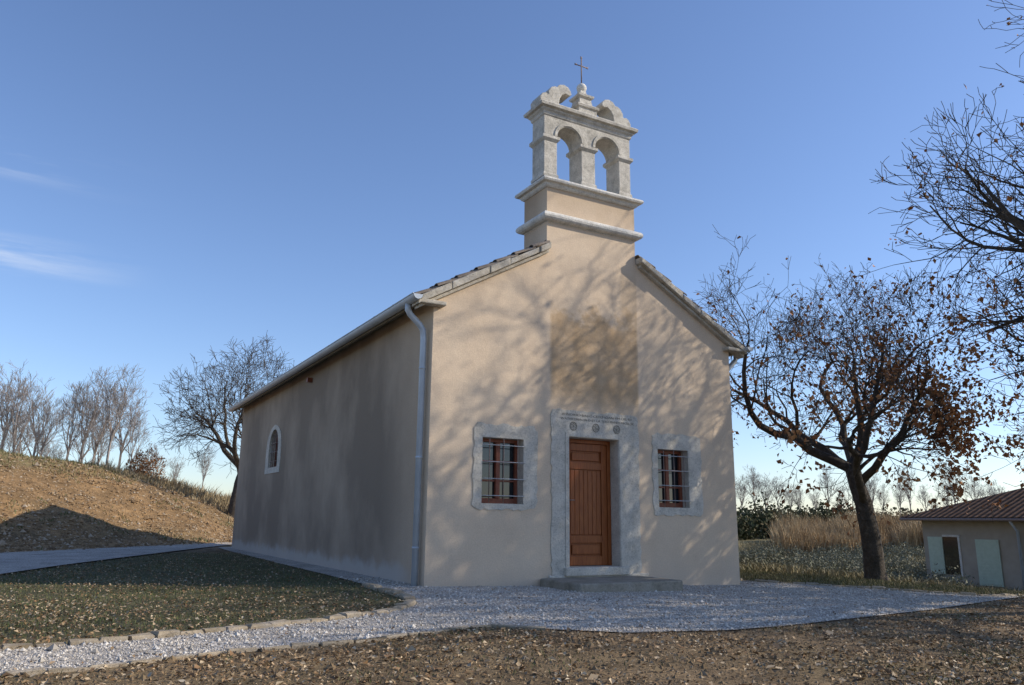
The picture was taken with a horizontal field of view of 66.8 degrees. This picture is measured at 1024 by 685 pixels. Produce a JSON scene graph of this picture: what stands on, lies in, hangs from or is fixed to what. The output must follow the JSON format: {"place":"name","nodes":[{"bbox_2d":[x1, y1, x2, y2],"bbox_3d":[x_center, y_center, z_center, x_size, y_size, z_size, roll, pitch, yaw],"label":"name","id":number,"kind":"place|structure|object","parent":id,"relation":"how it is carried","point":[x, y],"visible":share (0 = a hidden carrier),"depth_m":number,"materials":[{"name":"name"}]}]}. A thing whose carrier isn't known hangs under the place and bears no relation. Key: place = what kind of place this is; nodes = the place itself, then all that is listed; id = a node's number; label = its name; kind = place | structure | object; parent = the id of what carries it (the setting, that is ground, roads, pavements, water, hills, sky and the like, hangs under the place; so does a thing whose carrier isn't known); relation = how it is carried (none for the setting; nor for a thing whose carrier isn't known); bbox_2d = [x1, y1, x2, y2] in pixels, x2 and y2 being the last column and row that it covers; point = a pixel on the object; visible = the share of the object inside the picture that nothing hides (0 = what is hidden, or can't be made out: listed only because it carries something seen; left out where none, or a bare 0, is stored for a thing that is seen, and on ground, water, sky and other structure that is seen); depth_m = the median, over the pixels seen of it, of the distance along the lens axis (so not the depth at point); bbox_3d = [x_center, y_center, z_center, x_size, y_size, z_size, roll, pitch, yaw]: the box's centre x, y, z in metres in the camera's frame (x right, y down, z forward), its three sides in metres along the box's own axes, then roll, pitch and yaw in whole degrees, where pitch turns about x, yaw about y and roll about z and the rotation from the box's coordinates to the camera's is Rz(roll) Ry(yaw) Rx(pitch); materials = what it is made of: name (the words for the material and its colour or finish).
{"place":"outdoors","nodes":[
{"label":"outdoors","id":0,"kind":"place"},
{"bbox_2d":[0,542,231,573],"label":"access road","id":1,"kind":"structure","parent":0,"point":[16,561],"depth_m":18.72,"materials":[{"name":"asphalt"}]},
{"bbox_2d":[0,547,1023,675],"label":"gravel path","id":2,"kind":"structure","parent":0,"point":[325,570],"depth_m":8.87,"materials":[{"name":"gravel"}]},
{"bbox_2d":[11,577,1011,669],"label":"fallen leaves","id":3,"kind":"object","parent":2,"relation":"on","point":[112,647],"visible":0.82,"depth_m":8.71,"materials":[{"name":"brown plant"}]},
{"bbox_2d":[540,575,682,592],"bbox_3d":[1.581,3.962,12.339,1.980,0.385,1.148,8,-15,-29],"label":"door step","id":4,"kind":"object","parent":2,"relation":"on","point":[637,583],"depth_m":12.01,"materials":[{"name":"stone"}]},
{"bbox_2d":[564,565,629,576],"bbox_3d":[1.347,3.844,13.085,1.300,0.140,0.400,8,-15,-29],"label":"threshold stone","id":5,"kind":"object","parent":4,"relation":"on","point":[599,570],"visible":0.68,"depth_m":12.92,"materials":[{"name":"stone"}]},
{"bbox_2d":[570,556,601,565],"bbox_3d":[1.262,3.721,13.249,0.656,0.150,0.038,8,-15,-29],"label":"rail bottom","id":6,"kind":"object","parent":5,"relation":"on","point":[584,560],"visible":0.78,"depth_m":13.22,"materials":[{"name":"brown wood"}]},
{"bbox_2d":[548,573,648,577],"bbox_3d":[1.414,4.106,13.066,2.040,0.420,0.300,8,-15,-29],"label":"portal foot stone","id":7,"kind":"object","parent":4,"relation":"on","point":[630,574],"visible":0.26,"depth_m":12.99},
{"bbox_2d":[0,452,1023,684],"bbox_3d":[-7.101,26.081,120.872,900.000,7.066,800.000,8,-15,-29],"label":"ground","id":8,"kind":"structure","parent":0,"point":[818,676],"depth_m":7.83,"materials":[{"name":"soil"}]},
{"bbox_2d":[0,449,182,490],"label":"bank grass","id":9,"kind":"structure","parent":8,"relation":"on","point":[75,462],"depth_m":31.22,"materials":[{"name":"plant"}]},
{"bbox_2d":[0,453,233,552],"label":"bank stones","id":10,"kind":"object","parent":8,"relation":"on","point":[80,520],"visible":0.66,"depth_m":27.39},
{"bbox_2d":[2,476,233,549],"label":"bank weeds","id":11,"kind":"object","parent":8,"relation":"on","point":[122,517],"visible":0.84,"depth_m":27.05,"materials":[{"name":"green plant"}]},
{"bbox_2d":[125,441,167,480],"bbox_3d":[-17.378,5.634,36.818,2.436,1.849,1.694,-6,-15,29],"label":"russet bush","id":12,"kind":"object","parent":8,"relation":"on","point":[142,467],"visible":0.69,"depth_m":36.66,"materials":[{"name":"brown plant"}]},
{"bbox_2d":[76,454,233,521],"bbox_3d":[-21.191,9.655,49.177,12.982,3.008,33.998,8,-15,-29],"label":"dry grass","id":13,"kind":"structure","parent":8,"relation":"on","point":[208,494],"depth_m":36.24,"materials":[{"name":"plant"}]},
{"bbox_2d":[0,552,401,643],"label":"lawn grass","id":14,"kind":"structure","parent":8,"relation":"on","point":[150,590],"depth_m":10.29,"materials":[{"name":"plant"}]},
{"bbox_2d":[0,552,404,643],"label":"fallen leaves","id":15,"kind":"object","parent":8,"relation":"on","point":[122,613],"visible":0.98,"depth_m":8.87,"materials":[{"name":"brown plant"}]},
{"bbox_2d":[1,583,418,650],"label":"stone edging","id":16,"kind":"object","parent":8,"relation":"on","point":[409,600],"visible":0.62,"depth_m":6.98,"materials":[{"name":"stone"}]},
{"bbox_2d":[145,330,293,517],"bbox_3d":[-11.765,4.165,37.150,10.069,8.799,9.182,8,-15,-29],"label":"bare tree","id":17,"kind":"object","parent":8,"relation":"on","point":[206,420],"visible":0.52,"depth_m":35.65,"materials":[{"name":"brown wood"}]},
{"bbox_2d":[1,623,545,677],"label":"stone edging","id":18,"kind":"object","parent":8,"relation":"on","point":[31,671],"visible":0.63,"depth_m":5.92,"materials":[{"name":"stone"}]},
{"bbox_2d":[232,309,414,581],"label":"nave walls","id":19,"kind":"structure","parent":8,"relation":"on","point":[332,493],"depth_m":15.86,"materials":[{"name":"paint"}]},
{"bbox_2d":[264,425,281,473],"bbox_3d":[-6.318,2.889,21.053,0.294,1.304,1.710,8,-15,-29],"label":"side window stone","id":20,"kind":"object","parent":19,"relation":"attached to","point":[269,450],"visible":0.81,"depth_m":21.34,"materials":[{"name":"stone"}]},
{"bbox_2d":[233,304,415,411],"bbox_3d":[-5.179,0.738,18.926,0.298,0.227,15.400,8,-15,-29],"label":"eaves board","id":21,"kind":"object","parent":19,"relation":"attached to","point":[374,328],"visible":0.71,"depth_m":16.16,"materials":[{"name":"wood"}]},
{"bbox_2d":[228,293,422,411],"bbox_3d":[-5.336,0.756,18.749,0.170,0.085,15.740,8,-15,-29],"label":"gutter","id":22,"kind":"object","parent":21,"relation":"attached to","point":[389,312],"visible":1,"depth_m":15.31,"materials":[{"name":"metal"}]},
{"bbox_2d":[228,292,413,408],"bbox_3d":[-5.409,0.702,18.718,0.023,0.023,15.740,8,-15,-29],"label":"gutter bead","id":23,"kind":"object","parent":22,"relation":"attached to","point":[333,342],"visible":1,"depth_m":15.22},
{"bbox_2d":[405,304,426,585],"bbox_3d":[-1.558,1.515,11.993,0.385,4.330,0.100,8,-15,-29],"label":"downspout","id":24,"kind":"object","parent":22,"relation":"attached to","point":[412,316],"visible":0.94,"depth_m":12.01,"materials":[{"name":"metal"}]},
{"bbox_2d":[243,308,414,407],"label":"roof deck","id":25,"kind":"structure","parent":19,"relation":"on","point":[334,354],"depth_m":16.87,"materials":[{"name":"wood"}]},
{"bbox_2d":[0,359,1004,515],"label":"distant trees","id":26,"kind":"object","parent":8,"relation":"on","point":[104,428],"visible":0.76,"depth_m":72.51,"materials":[{"name":"brown plant"}]},
{"bbox_2d":[0,596,1023,684],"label":"fallen leaves","id":27,"kind":"object","parent":8,"relation":"on","point":[592,675],"visible":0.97,"depth_m":5.88,"materials":[{"name":"brown plant"}]},
{"bbox_2d":[0,597,1023,684],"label":"soil clods","id":28,"kind":"object","parent":8,"relation":"on","point":[143,677],"visible":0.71,"depth_m":5.72,"materials":[{"name":"soil"}]},
{"bbox_2d":[404,187,739,586],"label":"front wall","id":29,"kind":"structure","parent":8,"relation":"on","point":[576,319],"depth_m":13.60,"materials":[{"name":"paint"}]},
{"bbox_2d":[418,299,446,307],"bbox_3d":[-1.277,-0.627,12.346,0.460,0.070,0.180,8,-15,-29],"label":"kneeler stone","id":30,"kind":"object","parent":29,"relation":"attached to","point":[434,303],"visible":0.89,"depth_m":12.30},
{"bbox_2d":[415,249,548,308],"bbox_3d":[-0.448,-1.084,13.016,2.415,1.404,0.190,8,-15,-29],"label":"cope bed","id":31,"kind":"object","parent":29,"relation":"on","point":[483,278],"visible":1,"depth_m":12.90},
{"bbox_2d":[412,282,451,306],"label":"cope slab","id":32,"kind":"structure","parent":31,"relation":"on","point":[437,291],"depth_m":12.32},
{"bbox_2d":[434,277,461,286],"bbox_3d":[-1.041,-0.979,12.574,0.418,0.251,0.200,8,-15,-29],"label":"verge tile","id":33,"kind":"object","parent":31,"relation":"on","point":[442,283],"visible":0.79,"depth_m":12.50,"materials":[{"name":"ceramic"}]},
{"bbox_2d":[447,266,489,291],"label":"cope slab","id":34,"kind":"structure","parent":31,"relation":"on","point":[459,282],"depth_m":12.69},
{"bbox_2d":[487,258,509,274],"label":"cope slab","id":35,"kind":"structure","parent":31,"relation":"on","point":[499,265],"depth_m":13.00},
{"bbox_2d":[511,246,535,254],"bbox_3d":[0.193,-1.580,13.442,0.418,0.252,0.200,8,-15,-29],"label":"verge tile","id":36,"kind":"object","parent":31,"relation":"on","point":[523,251],"visible":0.87,"depth_m":13.38,"materials":[{"name":"ceramic"}]},
{"bbox_2d":[509,247,539,265],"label":"cope slab","id":37,"kind":"structure","parent":31,"relation":"on","point":[523,256],"depth_m":13.31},
{"bbox_2d":[537,242,550,253],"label":"cope slab","id":38,"kind":"structure","parent":31,"relation":"on","point":[545,247],"depth_m":13.53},
{"bbox_2d":[471,422,537,510],"bbox_3d":[-0.172,2.028,12.647,1.213,1.389,0.304,8,-15,-29],"label":"window stone","id":39,"kind":"object","parent":29,"relation":"attached to","point":[527,437],"visible":0.96,"depth_m":12.63,"materials":[{"name":"stone"}]},
{"bbox_2d":[481,442,513,498],"bbox_3d":[-0.261,2.102,12.682,0.758,1.038,0.010,8,-15,-29],"label":"glass","id":40,"kind":"object","parent":39,"relation":"attached to","point":[508,471],"visible":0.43,"depth_m":12.70,"materials":[{"name":"black"}]},
{"bbox_2d":[481,498,513,503],"bbox_3d":[-0.252,2.561,12.550,0.648,0.085,0.049,8,-15,-29],"label":"frame","id":41,"kind":"object","parent":39,"relation":"on","point":[498,500],"visible":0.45,"depth_m":12.54,"materials":[{"name":"brown wood"}]},
{"bbox_2d":[494,442,499,497],"bbox_3d":[-0.244,2.081,12.655,0.076,0.898,0.059,8,-15,-29],"label":"mullion","id":42,"kind":"object","parent":41,"relation":"on","point":[497,471],"visible":1,"depth_m":12.63,"materials":[{"name":"brown wood"}]},
{"bbox_2d":[483,438,514,443],"bbox_3d":[-0.240,1.617,12.765,0.648,0.055,0.049,8,-15,-29],"label":"frame","id":43,"kind":"object","parent":39,"relation":"attached to","point":[500,441],"visible":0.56,"depth_m":12.76,"materials":[{"name":"brown wood"}]},
{"bbox_2d":[513,440,516,503],"bbox_3d":[0.059,2.138,12.824,0.055,1.038,0.049,8,-15,-29],"label":"frame","id":44,"kind":"object","parent":39,"relation":"on","point":[515,477],"visible":0.62,"depth_m":12.79,"materials":[{"name":"brown wood"}]},
{"bbox_2d":[516,210,642,241],"bbox_3d":[1.284,-2.066,14.703,2.212,0.200,1.042,8,-15,-29],"label":"belfry lower moulding","id":45,"kind":"object","parent":29,"relation":"attached to","point":[543,217],"visible":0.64,"depth_m":14.23,"materials":[{"name":"stone"}]},
{"bbox_2d":[515,175,643,208],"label":"belfry upper cornice","id":46,"kind":"structure","parent":29,"relation":"attached to","point":[535,187],"depth_m":14.38,"materials":[{"name":"stone"}]},
{"bbox_2d":[532,114,629,193],"bbox_3d":[1.348,-3.486,14.929,1.980,1.230,0.420,8,-15,-29],"label":"belfry arcade","id":47,"kind":"object","parent":29,"relation":"on","point":[581,165],"visible":0.66,"depth_m":14.78},
{"bbox_2d":[529,133,559,148],"bbox_3d":[0.611,-3.743,14.558,0.370,0.130,0.510,8,-15,-29],"label":"pier capital","id":48,"kind":"object","parent":47,"relation":"attached to","point":[541,138],"visible":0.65,"depth_m":14.38,"materials":[{"name":"stone"}]},
{"bbox_2d":[531,171,558,183],"bbox_3d":[0.602,-3.028,14.395,0.320,0.077,0.460,8,-15,-29],"label":"pier base","id":49,"kind":"object","parent":47,"relation":"on","point":[543,173],"visible":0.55,"depth_m":14.24,"materials":[{"name":"stone"}]},
{"bbox_2d":[555,123,583,143],"bbox_3d":[1.081,-3.958,14.625,0.660,0.330,0.030,8,-15,-29],"label":"archivolt","id":50,"kind":"object","parent":47,"relation":"attached to","point":[571,126],"visible":1,"depth_m":14.65,"materials":[{"name":"stone"}]},
{"bbox_2d":[523,99,637,139],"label":"belfry entablature","id":51,"kind":"structure","parent":47,"relation":"on","point":[538,110],"depth_m":14.75,"materials":[{"name":"stone"}]},
{"bbox_2d":[531,85,570,107],"bbox_3d":[0.745,-4.651,14.836,0.702,0.528,0.360,8,-15,-29],"label":"belfry volute","id":52,"kind":"object","parent":51,"relation":"on","point":[559,94],"visible":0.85,"depth_m":14.69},
{"bbox_2d":[596,100,630,126],"bbox_3d":[1.978,-4.482,15.514,0.702,0.528,0.360,8,-15,-29],"label":"belfry volute","id":53,"kind":"object","parent":51,"relation":"on","point":[609,110],"visible":0.5,"depth_m":15.37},
{"bbox_2d":[566,144,597,158],"bbox_3d":[1.346,-3.642,14.962,0.400,0.130,0.510,8,-15,-29],"label":"pier capital","id":54,"kind":"object","parent":47,"relation":"attached to","point":[579,148],"visible":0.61,"depth_m":14.79,"materials":[{"name":"stone"}]},
{"bbox_2d":[569,90,599,115],"bbox_3d":[1.362,-4.619,15.187,0.500,0.625,0.500,8,-15,-29],"label":"pedestal","id":55,"kind":"object","parent":47,"relation":"on","point":[580,100],"visible":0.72,"depth_m":15.03,"materials":[{"name":"stone"}]},
{"bbox_2d":[592,134,621,154],"bbox_3d":[1.837,-3.860,15.042,0.684,0.342,0.030,8,-15,-29],"label":"archivolt","id":56,"kind":"object","parent":47,"relation":"attached to","point":[608,137],"visible":1,"depth_m":15.07,"materials":[{"name":"stone"}]},
{"bbox_2d":[603,155,632,168],"bbox_3d":[2.094,-3.540,15.374,0.360,0.130,0.510,8,-15,-29],"label":"pier capital","id":57,"kind":"object","parent":47,"relation":"attached to","point":[614,160],"visible":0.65,"depth_m":15.20,"materials":[{"name":"stone"}]},
{"bbox_2d":[651,432,703,516],"bbox_3d":[2.967,2.453,14.376,1.198,1.495,0.304,8,-15,-29],"label":"window stone","id":58,"kind":"object","parent":29,"relation":"attached to","point":[689,446],"visible":0.91,"depth_m":14.35,"materials":[{"name":"stone"}]},
{"bbox_2d":[658,453,678,502],"bbox_3d":[2.835,2.526,14.386,0.718,1.038,0.010,8,-15,-29],"label":"glass","id":59,"kind":"object","parent":58,"relation":"attached to","point":[672,494],"visible":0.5,"depth_m":14.42,"materials":[{"name":"black"}]},
{"bbox_2d":[659,503,680,507],"bbox_3d":[2.845,2.985,14.254,0.608,0.085,0.049,8,-15,-29],"label":"frame","id":60,"kind":"object","parent":58,"relation":"on","point":[672,505],"visible":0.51,"depth_m":14.26,"materials":[{"name":"brown wood"}]},
{"bbox_2d":[664,453,669,502],"bbox_3d":[2.853,2.505,14.359,0.076,0.898,0.059,8,-15,-29],"label":"mullion","id":61,"kind":"object","parent":60,"relation":"on","point":[666,474],"visible":0.9,"depth_m":14.33,"materials":[{"name":"brown wood"}]},
{"bbox_2d":[677,451,682,507],"bbox_3d":[3.139,2.560,14.519,0.055,1.038,0.049,8,-15,-29],"label":"frame","id":62,"kind":"object","parent":58,"relation":"on","point":[680,479],"visible":1,"depth_m":14.50,"materials":[{"name":"brown wood"}]},
{"bbox_2d":[637,265,743,358],"bbox_3d":[3.492,-0.563,15.189,2.585,1.499,0.190,8,-15,-29],"label":"cope bed","id":63,"kind":"object","parent":29,"relation":"on","point":[684,306],"visible":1,"depth_m":15.09,"materials":[{"name":"stone"}]},
{"bbox_2d":[635,257,664,282],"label":"cope slab","id":64,"kind":"structure","parent":63,"relation":"on","point":[650,269],"depth_m":14.68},
{"bbox_2d":[662,278,682,299],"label":"cope slab","id":65,"kind":"structure","parent":63,"relation":"on","point":[672,288],"depth_m":14.89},
{"bbox_2d":[681,295,700,314],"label":"cope slab","id":66,"kind":"structure","parent":63,"relation":"on","point":[689,303],"depth_m":15.04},
{"bbox_2d":[699,310,723,334],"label":"cope slab","id":67,"kind":"structure","parent":63,"relation":"on","point":[711,322],"depth_m":15.20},
{"bbox_2d":[722,347,742,352],"bbox_3d":[4.411,0.152,15.476,0.460,0.070,0.180,8,-15,-29],"label":"kneeler stone","id":68,"kind":"object","parent":63,"relation":"on","point":[731,349],"visible":1,"depth_m":15.39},
{"bbox_2d":[722,330,746,354],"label":"cope slab","id":69,"kind":"structure","parent":63,"relation":"on","point":[728,337],"depth_m":15.40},
{"bbox_2d":[550,408,641,574],"bbox_3d":[1.370,2.593,13.439,1.878,2.776,0.348,8,-15,-29],"label":"portal stone","id":70,"kind":"object","parent":8,"relation":"on","point":[560,427],"visible":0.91,"depth_m":13.46,"materials":[{"name":"stone"}]},
{"bbox_2d":[570,443,600,565],"bbox_3d":[1.253,2.800,13.495,0.900,2.065,0.040,8,-15,-29],"label":"door panel back","id":71,"kind":"structure","parent":70,"relation":"attached to","point":[585,534],"depth_m":13.44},
{"bbox_2d":[569,443,569,531],"bbox_3d":[0.936,2.746,13.275,0.115,2.055,0.038,8,-15,-29],"label":"stile","id":72,"kind":"object","parent":71,"relation":"attached to","point":[569,487],"visible":0.24,"depth_m":13.34,"materials":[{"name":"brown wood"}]},
{"bbox_2d":[570,470,574,533],"bbox_3d":[1.034,2.736,13.341,0.086,1.085,0.026,8,-15,-29],"label":"plank","id":73,"kind":"object","parent":71,"relation":"attached to","point":[572,511],"visible":1,"depth_m":13.32,"materials":[{"name":"brown wood"}]},
{"bbox_2d":[574,470,578,533],"bbox_3d":[1.114,2.747,13.385,0.086,1.085,0.026,8,-15,-29],"label":"plank","id":74,"kind":"object","parent":71,"relation":"attached to","point":[576,479],"visible":1,"depth_m":13.38,"materials":[{"name":"brown wood"}]},
{"bbox_2d":[579,470,583,533],"bbox_3d":[1.193,2.758,13.428,0.086,1.085,0.026,8,-15,-29],"label":"plank","id":75,"kind":"object","parent":71,"relation":"attached to","point":[581,523],"visible":1,"depth_m":13.40,"materials":[{"name":"brown wood"}]},
{"bbox_2d":[571,452,598,461],"bbox_3d":[1.281,2.010,13.642,0.580,0.140,0.030,8,-15,-29],"label":"raised panel top","id":76,"kind":"object","parent":71,"relation":"attached to","point":[575,456],"visible":1,"depth_m":13.62,"materials":[{"name":"brown wood"}]},
{"bbox_2d":[583,470,587,533],"bbox_3d":[1.273,2.769,13.472,0.086,1.085,0.026,8,-15,-29],"label":"plank","id":77,"kind":"object","parent":71,"relation":"attached to","point":[585,496],"visible":1,"depth_m":13.46,"materials":[{"name":"brown wood"}]},
{"bbox_2d":[571,545,599,554],"bbox_3d":[1.262,3.541,13.294,0.580,0.160,0.030,8,-15,-29],"label":"raised panel bottom","id":78,"kind":"object","parent":71,"relation":"attached to","point":[585,549],"visible":1,"depth_m":13.27,"materials":[{"name":"brown wood"}]},
{"bbox_2d":[570,443,600,451],"bbox_3d":[1.285,1.851,13.674,0.656,0.125,0.038,8,-15,-29],"label":"rail top","id":79,"kind":"object","parent":71,"relation":"attached to","point":[584,447],"visible":0.97,"depth_m":13.66,"materials":[{"name":"brown wood"}]},
{"bbox_2d":[570,462,600,469],"bbox_3d":[1.281,2.166,13.603,0.656,0.120,0.038,8,-15,-29],"label":"rail","id":80,"kind":"object","parent":71,"relation":"attached to","point":[585,466],"visible":1,"depth_m":13.58,"materials":[{"name":"brown wood"}]},
{"bbox_2d":[570,536,601,542],"bbox_3d":[1.266,3.375,13.328,0.656,0.120,0.038,8,-15,-29],"label":"rail lock","id":81,"kind":"object","parent":71,"relation":"attached to","point":[585,539],"visible":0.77,"depth_m":13.31,"materials":[{"name":"brown wood"}]},
{"bbox_2d":[587,471,591,533],"bbox_3d":[1.352,2.780,13.516,0.086,1.085,0.026,8,-15,-29],"label":"plank","id":82,"kind":"object","parent":71,"relation":"attached to","point":[589,475],"visible":1,"depth_m":13.51,"materials":[{"name":"brown wood"}]},
{"bbox_2d":[592,471,596,533],"bbox_3d":[1.432,2.791,13.560,0.086,1.085,0.026,8,-15,-29],"label":"plank","id":83,"kind":"object","parent":71,"relation":"attached to","point":[594,522],"visible":1,"depth_m":13.53,"materials":[{"name":"brown wood"}]},
{"bbox_2d":[596,471,600,533],"bbox_3d":[1.512,2.802,13.604,0.086,1.085,0.026,8,-15,-29],"label":"plank","id":84,"kind":"object","parent":71,"relation":"attached to","point":[598,503],"visible":1,"depth_m":13.59,"materials":[{"name":"brown wood"}]},
{"bbox_2d":[600,445,607,564],"bbox_3d":[1.610,2.838,13.646,0.115,2.055,0.038,8,-15,-29],"label":"stile","id":85,"kind":"object","parent":71,"relation":"attached to","point":[603,492],"visible":1,"depth_m":13.62,"materials":[{"name":"brown wood"}]},
{"bbox_2d":[569,439,606,444],"bbox_3d":[1.283,1.753,13.702,0.900,0.068,0.090,8,-15,-29],"label":"door frame top","id":86,"kind":"object","parent":70,"relation":"attached to","point":[581,441],"depth_m":13.68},
{"bbox_2d":[565,432,624,567],"bbox_3d":[1.405,2.735,13.236,1.200,2.350,0.054,8,-15,-29],"label":"portal inner moulding","id":87,"kind":"object","parent":70,"relation":"attached to","point":[567,532],"visible":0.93,"depth_m":13.28,"materials":[{"name":"stone"}]},
{"bbox_2d":[606,441,611,564],"bbox_3d":[1.692,2.820,13.704,0.068,2.138,0.090,8,-15,-29],"label":"door frame","id":88,"kind":"object","parent":70,"relation":"attached to","point":[609,542],"visible":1,"depth_m":13.66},
{"bbox_2d":[736,492,939,539],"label":"hedgerow bushes","id":89,"kind":"object","parent":8,"relation":"on","point":[753,525],"visible":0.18,"depth_m":61.20,"materials":[{"name":"green plant"}]},
{"bbox_2d":[763,504,923,554],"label":"reeds","id":90,"kind":"object","parent":8,"relation":"on","point":[807,535],"visible":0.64,"depth_m":46.26,"materials":[{"name":"plant"}]},
{"bbox_2d":[692,224,1023,580],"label":"oak tree","id":91,"kind":"object","parent":8,"relation":"on","point":[888,375],"visible":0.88,"depth_m":17.81,"materials":[{"name":"brown plant"}]},
{"bbox_2d":[738,540,984,587],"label":"sage shrubs","id":92,"kind":"object","parent":8,"relation":"on","point":[823,561],"visible":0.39,"depth_m":33.96,"materials":[{"name":"green plant"}]},
{"bbox_2d":[740,578,1023,595],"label":"stone edging","id":93,"kind":"object","parent":8,"relation":"on","point":[885,588],"visible":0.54,"depth_m":14.52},
{"bbox_2d":[857,81,1023,368],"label":"oak tree","id":94,"kind":"object","parent":8,"relation":"on","point":[986,205],"visible":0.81,"depth_m":17.25,"materials":[{"name":"brown plant"}]},
{"bbox_2d":[894,0,1023,520],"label":"oak tree","id":95,"kind":"object","parent":8,"relation":"on","point":[1013,220],"visible":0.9,"depth_m":15.54,"materials":[{"name":"brown plant"}]},
{"bbox_2d":[922,521,1023,590],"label":"walls","id":96,"kind":"structure","parent":8,"relation":"on","point":[1002,532],"depth_m":27.17,"materials":[{"name":"paint"}]},
{"bbox_2d":[927,537,945,573],"bbox_3d":[15.539,7.778,28.431,0.040,1.300,0.550,8,-15,-29],"label":"shutter","id":97,"kind":"object","parent":96,"relation":"attached to","point":[942,553],"visible":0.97,"depth_m":28.39,"materials":[{"name":"paint"}]},
{"bbox_2d":[943,537,960,574],"bbox_3d":[15.838,7.677,27.974,0.017,1.300,0.540,8,-15,-29],"label":"house window","id":98,"kind":"structure","parent":96,"relation":"attached to","point":[951,552],"depth_m":27.97,"materials":[{"name":"black glass"}]},
{"bbox_2d":[957,537,963,576],"bbox_3d":[15.989,7.618,27.704,0.029,1.440,0.070,8,-15,-29],"label":"window trim","id":99,"kind":"structure","parent":96,"relation":"attached to","point":[960,555],"depth_m":27.70,"materials":[{"name":"stone"}]},
{"bbox_2d":[901,488,1023,517],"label":"roof","id":100,"kind":"structure","parent":96,"relation":"on","point":[1014,508],"depth_m":27.90,"materials":[{"name":"tile"}]},
{"bbox_2d":[899,518,1023,520],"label":"house gutter","id":101,"kind":"object","parent":100,"relation":"attached to","point":[963,519],"visible":1,"depth_m":27.24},
{"bbox_2d":[975,539,1003,586],"bbox_3d":[16.462,7.597,26.800,0.040,1.550,0.800,8,-15,-29],"label":"shutter","id":102,"kind":"object","parent":96,"relation":"attached to","point":[999,565],"visible":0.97,"depth_m":26.75,"materials":[{"name":"paint"}]},
{"bbox_2d":[0,0,1023,515],"label":"sky","id":103,"kind":"structure","parent":0,"point":[179,179],"materials":[{"name":"blue"}]},
{"bbox_2d":[738,539,1023,591],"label":"field grass","id":104,"kind":"structure","parent":0,"point":[784,569],"depth_m":20.42,"materials":[{"name":"plant"}]},
{"bbox_2d":[740,568,1023,597],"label":"verge grass","id":105,"kind":"structure","parent":0,"point":[805,578],"depth_m":16.30,"materials":[{"name":"plant"}]},
{"bbox_2d":[1008,521,1023,586],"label":"house downspout","id":106,"kind":"object","parent":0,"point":[1019,546],"visible":1,"depth_m":25.91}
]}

